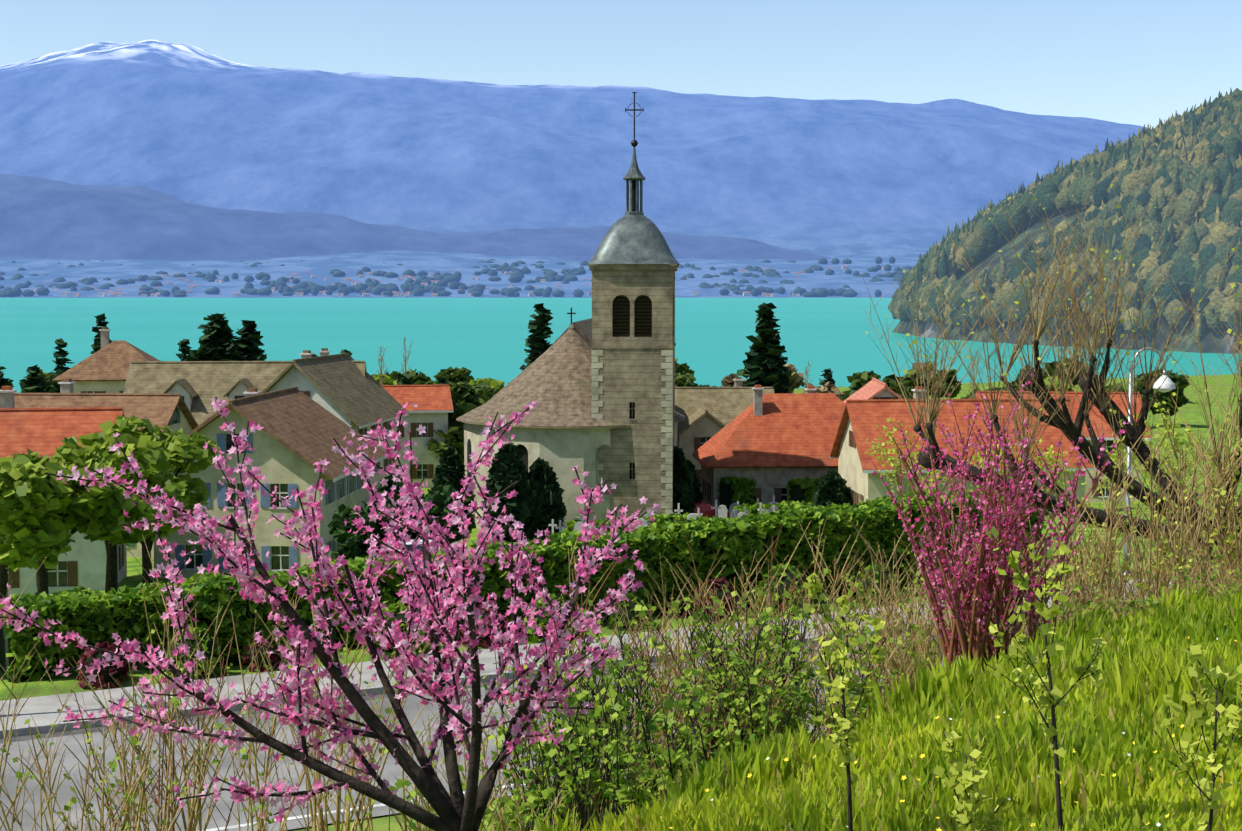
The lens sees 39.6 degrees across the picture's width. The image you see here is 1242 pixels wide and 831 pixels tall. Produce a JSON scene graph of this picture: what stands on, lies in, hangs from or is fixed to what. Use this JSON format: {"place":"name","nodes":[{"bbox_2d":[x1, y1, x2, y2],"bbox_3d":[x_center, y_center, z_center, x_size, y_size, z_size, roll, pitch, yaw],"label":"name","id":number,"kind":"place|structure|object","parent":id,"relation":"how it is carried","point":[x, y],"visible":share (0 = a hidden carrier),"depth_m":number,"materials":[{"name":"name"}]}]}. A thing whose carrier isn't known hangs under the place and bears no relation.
{"place":"outdoors","nodes":[
{"label":"outdoors","id":0,"kind":"place"},
{"bbox_2d":[0,174,831,260],"bbox_3d":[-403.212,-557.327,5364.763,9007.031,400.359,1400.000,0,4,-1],"label":"hill ridge","id":1,"kind":"structure","parent":0,"point":[42,218],"depth_m":5119.06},
{"bbox_2d":[0,39,1151,297],"bbox_3d":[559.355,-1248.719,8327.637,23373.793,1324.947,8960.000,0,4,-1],"label":"mountain","id":2,"kind":"structure","parent":0,"point":[862,185],"depth_m":6635.92,"materials":[{"name":"stone"}]},
{"bbox_2d":[15,265,883,296],"bbox_3d":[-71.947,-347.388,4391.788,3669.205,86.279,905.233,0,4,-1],"label":"trees","id":3,"kind":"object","parent":2,"relation":"on","point":[158,294],"depth_m":4028.94,"materials":[{"name":"plant"}]},
{"bbox_2d":[0,256,912,296],"bbox_3d":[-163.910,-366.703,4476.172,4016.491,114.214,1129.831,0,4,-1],"label":"far shore","id":4,"kind":"structure","parent":2,"relation":"on","point":[416,288],"depth_m":4159.54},
{"bbox_2d":[0,575,1194,727],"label":"road pavement","id":5,"kind":"structure","parent":0,"point":[41,709],"depth_m":30.86,"materials":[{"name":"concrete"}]},
{"bbox_2d":[163,626,225,679],"bbox_3d":[-7.878,4.347,31.881,1.151,0.965,1.188,0,4,-1],"label":"clipped shrub","id":6,"kind":"object","parent":5,"relation":"on","point":[217,667],"depth_m":31.61,"materials":[{"name":"plant"}]},
{"bbox_2d":[524,594,573,642],"bbox_3d":[-1.503,4.123,35.277,1.145,0.969,1.227,0,4,-1],"label":"clipped shrub","id":7,"kind":"object","parent":5,"relation":"on","point":[542,622],"depth_m":34.92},
{"bbox_2d":[0,298,1240,392],"bbox_3d":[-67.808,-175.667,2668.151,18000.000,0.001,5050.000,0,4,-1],"label":"lake water","id":8,"kind":"structure","parent":0,"point":[482,338],"depth_m":782.62,"materials":[{"name":"liquid"}]},
{"bbox_2d":[0,374,1241,830],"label":"terrain","id":9,"kind":"structure","parent":0,"point":[1190,412],"depth_m":86.78,"materials":[{"name":"green plant"}]},
{"bbox_2d":[0,534,15,598],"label":"spring village tree","id":10,"kind":"object","parent":9,"relation":"on","point":[3,581],"depth_m":74.57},
{"bbox_2d":[19,364,49,392],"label":"conifer tree","id":11,"kind":"object","parent":9,"relation":"on","point":[35,383],"visible":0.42,"depth_m":260.42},
{"bbox_2d":[19,369,56,392],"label":"olive tree","id":12,"kind":"object","parent":9,"relation":"on","point":[44,375],"visible":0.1,"depth_m":264.47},
{"bbox_2d":[47,338,74,392],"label":"conifer","id":13,"kind":"object","parent":9,"relation":"on","point":[61,344],"depth_m":222.53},
{"bbox_2d":[0,386,126,596],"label":"red house","id":14,"kind":"structure","parent":9,"relation":"on","point":[43,431],"depth_m":85.93,"materials":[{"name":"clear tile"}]},
{"bbox_2d":[0,448,154,594],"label":"tree","id":15,"kind":"object","parent":9,"relation":"on","point":[42,499],"depth_m":60.08,"materials":[{"name":"plant"}]},
{"bbox_2d":[90,313,112,353],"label":"conifer tree","id":16,"kind":"object","parent":9,"relation":"on","point":[96,346],"depth_m":242.28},
{"bbox_2d":[75,641,128,689],"bbox_3d":[-9.364,4.485,31.139,0.990,0.854,1.005,0,4,-1],"label":"clipped shrub","id":17,"kind":"object","parent":9,"relation":"on","point":[90,653],"depth_m":30.91,"materials":[{"name":"plant"}]},
{"bbox_2d":[14,379,197,557],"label":"brown house","id":18,"kind":"structure","parent":9,"relation":"on","point":[172,411],"depth_m":106.54,"materials":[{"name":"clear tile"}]},
{"bbox_2d":[52,327,159,392],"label":"house","id":19,"kind":"structure","parent":9,"relation":"on","point":[104,368],"depth_m":137.70,"materials":[{"name":"beige tile"}]},
{"bbox_2d":[50,414,170,593],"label":"tree","id":20,"kind":"object","parent":9,"relation":"on","point":[149,455],"depth_m":65.48,"materials":[{"name":"plant"}]},
{"bbox_2d":[74,424,219,584],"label":"tree","id":21,"kind":"object","parent":9,"relation":"on","point":[178,450],"depth_m":77.59,"materials":[{"name":"plant"}]},
{"bbox_2d":[176,339,193,360],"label":"conifer tree","id":22,"kind":"object","parent":9,"relation":"on","point":[184,348],"depth_m":232.93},
{"bbox_2d":[186,313,242,360],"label":"cedar","id":23,"kind":"object","parent":9,"relation":"on","point":[221,347],"depth_m":232.03,"materials":[{"name":"plant"}]},
{"bbox_2d":[123,348,366,425],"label":"chalet house","id":24,"kind":"structure","parent":9,"relation":"on","point":[197,386],"depth_m":125.48,"materials":[{"name":"brown tile"}]},
{"bbox_2d":[232,320,266,360],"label":"conifer tree","id":25,"kind":"object","parent":9,"relation":"on","point":[250,338],"depth_m":237.33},
{"bbox_2d":[242,640,279,671],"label":"clipped shrub","id":26,"kind":"object","parent":9,"relation":"on","point":[274,659],"depth_m":32.26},
{"bbox_2d":[154,387,385,579],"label":"house","id":27,"kind":"structure","parent":9,"relation":"on","point":[291,442],"depth_m":90.17,"materials":[{"name":"beige paint"}]},
{"bbox_2d":[0,397,660,830],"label":"peach tree","id":28,"kind":"object","parent":9,"relation":"on","point":[328,575],"depth_m":8.19,"materials":[{"name":"plant"}]},
{"bbox_2d":[260,350,408,487],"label":"chalet wing","id":29,"kind":"structure","parent":9,"relation":"on","point":[341,387],"depth_m":120.06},
{"bbox_2d":[327,496,402,560],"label":"village bush","id":30,"kind":"object","parent":9,"relation":"on","point":[339,530],"depth_m":85.28,"materials":[{"name":"plant"}]},
{"bbox_2d":[369,473,403,506],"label":"village bush","id":31,"kind":"object","parent":9,"relation":"on","point":[390,483],"visible":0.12,"depth_m":111.78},
{"bbox_2d":[363,600,428,658],"bbox_3d":[-4.394,4.161,33.703,1.300,1.124,1.318,0,4,-1],"label":"clipped shrub","id":32,"kind":"object","parent":9,"relation":"on","point":[392,607],"depth_m":33.46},
{"bbox_2d":[380,368,435,384],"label":"olive tree","id":33,"kind":"object","parent":9,"relation":"on","point":[420,378],"visible":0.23,"depth_m":261.54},
{"bbox_2d":[381,384,453,487],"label":"house","id":34,"kind":"structure","parent":9,"relation":"on","point":[432,409],"depth_m":149.50,"materials":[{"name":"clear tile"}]},
{"bbox_2d":[396,484,477,548],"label":"village bush","id":35,"kind":"object","parent":9,"relation":"on","point":[439,499],"depth_m":99.09,"materials":[{"name":"plant"}]},
{"bbox_2d":[431,446,465,505],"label":"cypress","id":36,"kind":"object","parent":9,"relation":"on","point":[450,469],"visible":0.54,"depth_m":117.42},
{"bbox_2d":[425,402,477,462],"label":"olive tree","id":37,"kind":"object","parent":9,"relation":"on","point":[454,437],"visible":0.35,"depth_m":149.25,"materials":[{"name":"plant"}]},
{"bbox_2d":[433,366,473,383],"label":"olive tree","id":38,"kind":"object","parent":9,"relation":"on","point":[455,374],"visible":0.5,"depth_m":281.82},
{"bbox_2d":[446,381,497,406],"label":"olive tree","id":39,"kind":"object","parent":9,"relation":"on","point":[464,393],"visible":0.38,"depth_m":184.97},
{"bbox_2d":[461,605,510,647],"bbox_3d":[-2.708,4.181,34.694,1.058,0.914,1.109,0,4,-1],"label":"clipped shrub","id":40,"kind":"object","parent":9,"relation":"on","point":[485,644],"depth_m":34.43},
{"bbox_2d":[469,377,504,393],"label":"tree","id":41,"kind":"object","parent":9,"relation":"on","point":[491,382],"visible":0.23,"depth_m":272.15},
{"bbox_2d":[480,442,535,541],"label":"cypress tree","id":42,"kind":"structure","parent":9,"relation":"on","point":[507,468],"depth_m":106.29,"materials":[{"name":"plant"}]},
{"bbox_2d":[0,621,1040,830],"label":"road surface","id":43,"kind":"object","parent":9,"relation":"on","point":[390,773],"visible":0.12,"depth_m":25.96,"materials":[{"name":"asphalt"}]},
{"bbox_2d":[202,766,647,830],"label":"road edge line","id":44,"kind":"object","parent":43,"relation":"on","point":[288,818],"visible":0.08,"depth_m":23.59,"materials":[{"name":"paint"}]},
{"bbox_2d":[0,605,1142,742],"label":"road gutter","id":45,"kind":"object","parent":43,"relation":"on","point":[78,731],"visible":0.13,"depth_m":28.96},
{"bbox_2d":[0,594,1202,737],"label":"road kerb","id":46,"kind":"structure","parent":43,"relation":"on","point":[24,730],"depth_m":29.57,"materials":[{"name":"concrete"}]},
{"bbox_2d":[0,485,1046,682],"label":"roadside hedge","id":47,"kind":"object","parent":9,"relation":"on","point":[79,603],"depth_m":36.19,"materials":[{"name":"plant"}]},
{"bbox_2d":[519,303,552,370],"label":"conifer","id":48,"kind":"object","parent":9,"relation":"on","point":[536,343],"depth_m":203.80,"materials":[{"name":"plant"}]},
{"bbox_2d":[527,457,566,539],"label":"cypress tree","id":49,"kind":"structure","parent":9,"relation":"on","point":[547,491],"depth_m":107.38,"materials":[{"name":"plant"}]},
{"bbox_2d":[456,308,684,528],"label":"church nave","id":50,"kind":"structure","parent":9,"relation":"on","point":[561,430],"depth_m":115.12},
{"bbox_2d":[0,459,1241,830],"bbox_3d":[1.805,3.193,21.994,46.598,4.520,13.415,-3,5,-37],"label":"tan brush bank","id":51,"kind":"object","parent":9,"relation":"on","point":[318,817],"depth_m":16.78,"materials":[{"name":"plant"}]},
{"bbox_2d":[566,512,688,530],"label":"churchyard hedge","id":52,"kind":"object","parent":9,"relation":"on","point":[657,518],"depth_m":106.52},
{"bbox_2d":[607,593,650,630],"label":"clipped shrub","id":53,"kind":"object","parent":9,"relation":"on","point":[611,618],"depth_m":35.94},
{"bbox_2d":[548,496,778,533],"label":"gravestones","id":54,"kind":"object","parent":9,"relation":"on","point":[723,510],"visible":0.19,"depth_m":107.72,"materials":[{"name":"stone"}]},
{"bbox_2d":[475,580,882,830],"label":"green brush","id":55,"kind":"object","parent":9,"relation":"on","point":[805,696],"depth_m":12.97,"materials":[{"name":"plant"}]},
{"bbox_2d":[673,446,696,514],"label":"cypress tree","id":56,"kind":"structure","parent":9,"relation":"on","point":[684,496],"depth_m":115.69,"materials":[{"name":"plant"}]},
{"bbox_2d":[675,358,695,378],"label":"olive tree","id":57,"kind":"object","parent":9,"relation":"on","point":[682,369],"visible":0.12,"depth_m":284.30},
{"bbox_2d":[675,373,709,386],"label":"olive tree","id":58,"kind":"object","parent":9,"relation":"on","point":[687,380],"visible":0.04,"depth_m":199.62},
{"bbox_2d":[144,540,1241,830],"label":"dry grass","id":59,"kind":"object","parent":9,"relation":"on","point":[520,821],"depth_m":12.48,"materials":[{"name":"plant"}]},
{"bbox_2d":[687,460,703,501],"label":"cypress tree","id":60,"kind":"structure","parent":9,"relation":"on","point":[696,490],"depth_m":119.09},
{"bbox_2d":[677,405,725,490],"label":"house","id":61,"kind":"structure","parent":9,"relation":"on","point":[699,427],"depth_m":139.85,"materials":[{"name":"paint"}]},
{"bbox_2d":[693,501,728,517],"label":"red car","id":62,"kind":"object","parent":9,"relation":"on","point":[706,509],"visible":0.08,"depth_m":116.90,"materials":[{"name":"paint"}]},
{"bbox_2d":[692,577,742,621],"bbox_3d":[2.092,3.976,37.293,1.135,0.976,1.130,0,4,-1],"label":"clipped shrub","id":63,"kind":"object","parent":9,"relation":"on","point":[717,585],"depth_m":37.00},
{"bbox_2d":[675,377,773,427],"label":"roof","id":64,"kind":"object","parent":9,"relation":"on","point":[725,405],"visible":0.02,"depth_m":145.91,"materials":[{"name":"tile"}]},
{"bbox_2d":[711,373,746,386],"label":"tree","id":65,"kind":"object","parent":9,"relation":"on","point":[727,381],"visible":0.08,"depth_m":237.00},
{"bbox_2d":[717,476,756,510],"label":"bush","id":66,"kind":"object","parent":9,"relation":"on","point":[742,496],"depth_m":121.60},
{"bbox_2d":[734,302,792,392],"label":"tall conifer","id":67,"kind":"object","parent":9,"relation":"on","point":[764,362],"depth_m":177.19,"materials":[{"name":"plant"}]},
{"bbox_2d":[692,385,844,506],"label":"red hipped house","id":68,"kind":"structure","parent":9,"relation":"on","point":[772,444],"depth_m":123.35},
{"bbox_2d":[733,500,812,514],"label":"hedge","id":69,"kind":"object","parent":9,"relation":"on","point":[743,507],"depth_m":112.98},
{"bbox_2d":[756,563,814,616],"bbox_3d":[3.604,3.813,38.039,1.372,1.188,1.409,0,4,-1],"label":"clipped shrub","id":70,"kind":"object","parent":9,"relation":"on","point":[778,573],"depth_m":37.70,"materials":[{"name":"plant"}]},
{"bbox_2d":[783,363,804,391],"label":"tree","id":71,"kind":"object","parent":9,"relation":"on","point":[796,379],"depth_m":278.44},
{"bbox_2d":[785,476,821,502],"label":"bush","id":72,"kind":"object","parent":9,"relation":"on","point":[810,484],"depth_m":119.60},
{"bbox_2d":[804,381,844,398],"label":"tree","id":73,"kind":"object","parent":9,"relation":"on","point":[827,387],"visible":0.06,"depth_m":198.93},
{"bbox_2d":[818,368,834,385],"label":"conifer","id":74,"kind":"object","parent":9,"relation":"on","point":[827,374],"depth_m":200.43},
{"bbox_2d":[811,470,852,506],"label":"bush","id":75,"kind":"object","parent":9,"relation":"on","point":[833,488],"visible":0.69,"depth_m":112.09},
{"bbox_2d":[809,574,885,830],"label":"sapling stems","id":76,"kind":"object","parent":9,"relation":"on","point":[850,815],"visible":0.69,"depth_m":8.47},
{"bbox_2d":[802,573,886,784],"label":"sapling leaves","id":77,"kind":"object","parent":76,"relation":"attached to","point":[838,685],"visible":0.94,"depth_m":8.39,"materials":[{"name":"plant"}]},
{"bbox_2d":[843,378,902,402],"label":"house roof","id":78,"kind":"structure","parent":9,"relation":"on","point":[874,388],"depth_m":135.81,"materials":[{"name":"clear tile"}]},
{"bbox_2d":[843,370,907,398],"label":"olive tree","id":79,"kind":"object","parent":9,"relation":"on","point":[858,380],"visible":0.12,"depth_m":193.12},
{"bbox_2d":[853,562,903,604],"bbox_3d":[5.882,3.836,39.282,1.169,0.965,1.160,0,4,-1],"label":"clipped shrub","id":80,"kind":"object","parent":9,"relation":"on","point":[871,566],"depth_m":39.03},
{"bbox_2d":[538,486,1241,814],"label":"tan brush","id":81,"kind":"object","parent":9,"relation":"on","point":[896,663],"depth_m":18.58,"materials":[{"name":"plant"}]},
{"bbox_2d":[865,418,919,496],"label":"shrub","id":82,"kind":"object","parent":9,"relation":"on","point":[889,450],"depth_m":96.42,"materials":[{"name":"plant"}]},
{"bbox_2d":[898,367,931,398],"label":"olive tree","id":83,"kind":"object","parent":9,"relation":"on","point":[910,384],"visible":0.33,"depth_m":229.01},
{"bbox_2d":[910,450,959,493],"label":"shrub","id":84,"kind":"object","parent":9,"relation":"on","point":[932,479],"depth_m":104.32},
{"bbox_2d":[929,368,961,398],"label":"olive tree","id":85,"kind":"object","parent":9,"relation":"on","point":[951,374],"depth_m":241.99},
{"bbox_2d":[658,621,1236,830],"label":"dandelions","id":86,"kind":"object","parent":9,"relation":"on","point":[903,777],"depth_m":9.59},
{"bbox_2d":[829,386,1094,515],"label":"red house","id":87,"kind":"structure","parent":9,"relation":"on","point":[860,420],"depth_m":110.51,"materials":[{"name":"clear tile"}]},
{"bbox_2d":[943,731,1003,830],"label":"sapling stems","id":88,"kind":"object","parent":9,"relation":"on","point":[970,822],"visible":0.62,"depth_m":7.64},
{"bbox_2d":[933,730,1012,830],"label":"sapling leaves","id":89,"kind":"object","parent":88,"relation":"attached to","point":[960,770],"visible":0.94,"depth_m":7.62,"materials":[{"name":"plant"}]},
{"bbox_2d":[967,345,982,398],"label":"bare poplar branches","id":90,"kind":"object","parent":9,"relation":"on","point":[973,389],"visible":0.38,"depth_m":160.90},
{"bbox_2d":[967,433,1020,485],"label":"shrub","id":91,"kind":"object","parent":9,"relation":"on","point":[981,459],"depth_m":92.00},
{"bbox_2d":[870,370,1129,671],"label":"shrub branches","id":92,"kind":"object","parent":9,"relation":"on","point":[959,626],"visible":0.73,"depth_m":14.99,"materials":[{"name":"plant"}]},
{"bbox_2d":[987,534,1101,830],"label":"sapling stems","id":93,"kind":"object","parent":9,"relation":"on","point":[1058,790],"visible":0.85,"depth_m":8.13,"materials":[{"name":"plant"}]},
{"bbox_2d":[985,526,1106,774],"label":"sapling leaves","id":94,"kind":"object","parent":93,"relation":"attached to","point":[1056,693],"visible":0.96,"depth_m":8.10,"materials":[{"name":"plant"}]},
{"bbox_2d":[1029,439,1083,519],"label":"shrub","id":95,"kind":"object","parent":9,"relation":"on","point":[1049,456],"depth_m":100.55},
{"bbox_2d":[975,391,1149,502],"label":"red house","id":96,"kind":"structure","parent":9,"relation":"on","point":[1107,432],"depth_m":125.18,"materials":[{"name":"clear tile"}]},
{"bbox_2d":[1041,356,1086,387],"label":"olive tree","id":97,"kind":"object","parent":9,"relation":"on","point":[1050,371],"visible":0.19,"depth_m":270.33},
{"bbox_2d":[918,346,1241,587],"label":"pollard tree limbs","id":98,"kind":"object","parent":9,"relation":"on","point":[1071,430],"visible":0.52,"depth_m":27.70,"materials":[{"name":"brown plant"}]},
{"bbox_2d":[862,165,1241,512],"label":"bare tree branches","id":99,"kind":"object","parent":98,"relation":"on","point":[1036,335],"visible":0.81,"depth_m":27.42,"materials":[{"name":"plant"}]},
{"bbox_2d":[913,339,1241,469],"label":"tree leaves","id":100,"kind":"object","parent":98,"relation":"on","point":[924,461],"visible":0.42,"depth_m":27.54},
{"bbox_2d":[1090,440,1137,511],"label":"shrub","id":101,"kind":"object","parent":9,"relation":"on","point":[1114,455],"depth_m":96.83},
{"bbox_2d":[1041,363,1241,617],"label":"brush thicket","id":102,"kind":"object","parent":9,"relation":"on","point":[1180,529],"depth_m":22.50,"materials":[{"name":"plant"}]},
{"bbox_2d":[1120,347,1175,574],"bbox_3d":[13.086,1.287,42.853,1.270,5.985,0.526,0,4,-1],"label":"street lamp","id":103,"kind":"object","parent":9,"relation":"on","point":[1168,384],"visible":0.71,"depth_m":42.66,"materials":[{"name":"metal"}]},
{"bbox_2d":[1118,401,1191,514],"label":"bare village tree","id":104,"kind":"object","parent":9,"relation":"on","point":[1179,435],"depth_m":84.27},
{"bbox_2d":[1133,369,1189,394],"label":"olive tree","id":105,"kind":"object","parent":9,"relation":"on","point":[1182,379],"visible":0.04,"depth_m":282.04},
{"bbox_2d":[1141,369,1188,423],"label":"olive tree","id":106,"kind":"object","parent":9,"relation":"on","point":[1166,397],"depth_m":219.80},
{"bbox_2d":[1156,425,1204,486],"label":"shrub","id":107,"kind":"object","parent":9,"relation":"on","point":[1191,451],"depth_m":111.06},
{"bbox_2d":[1162,643,1241,830],"bbox_3d":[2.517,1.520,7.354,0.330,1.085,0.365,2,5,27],"label":"sapling stems","id":108,"kind":"object","parent":9,"relation":"on","point":[1209,824],"visible":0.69,"depth_m":7.34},
{"bbox_2d":[0,0,1241,128],"label":"sky","id":109,"kind":"structure","parent":0,"point":[1134,62],"materials":[{"name":"blue"}]},
{"bbox_2d":[587,264,678,517],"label":"church tower","id":110,"kind":"structure","parent":0,"point":[633,345],"depth_m":113.49,"materials":[{"name":"stone"}]},
{"bbox_2d":[587,92,679,264],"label":"church spire","id":111,"kind":"structure","parent":110,"relation":"attached to","point":[634,235],"depth_m":113.51,"materials":[{"name":"metal"}]},
{"bbox_2d":[524,582,1241,830],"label":"grass","id":112,"kind":"structure","parent":0,"point":[1141,662],"depth_m":10.24,"materials":[{"name":"plant"}]},
{"bbox_2d":[893,206,1240,353],"bbox_3d":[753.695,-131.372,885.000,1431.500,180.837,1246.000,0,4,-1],"label":"hill terrain","id":113,"kind":"structure","parent":0,"point":[1208,344],"depth_m":649.19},
{"bbox_2d":[887,88,1241,335],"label":"hill forest","id":114,"kind":"object","parent":113,"relation":"on","point":[1196,153],"visible":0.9,"depth_m":637.54,"materials":[{"name":"plant"}]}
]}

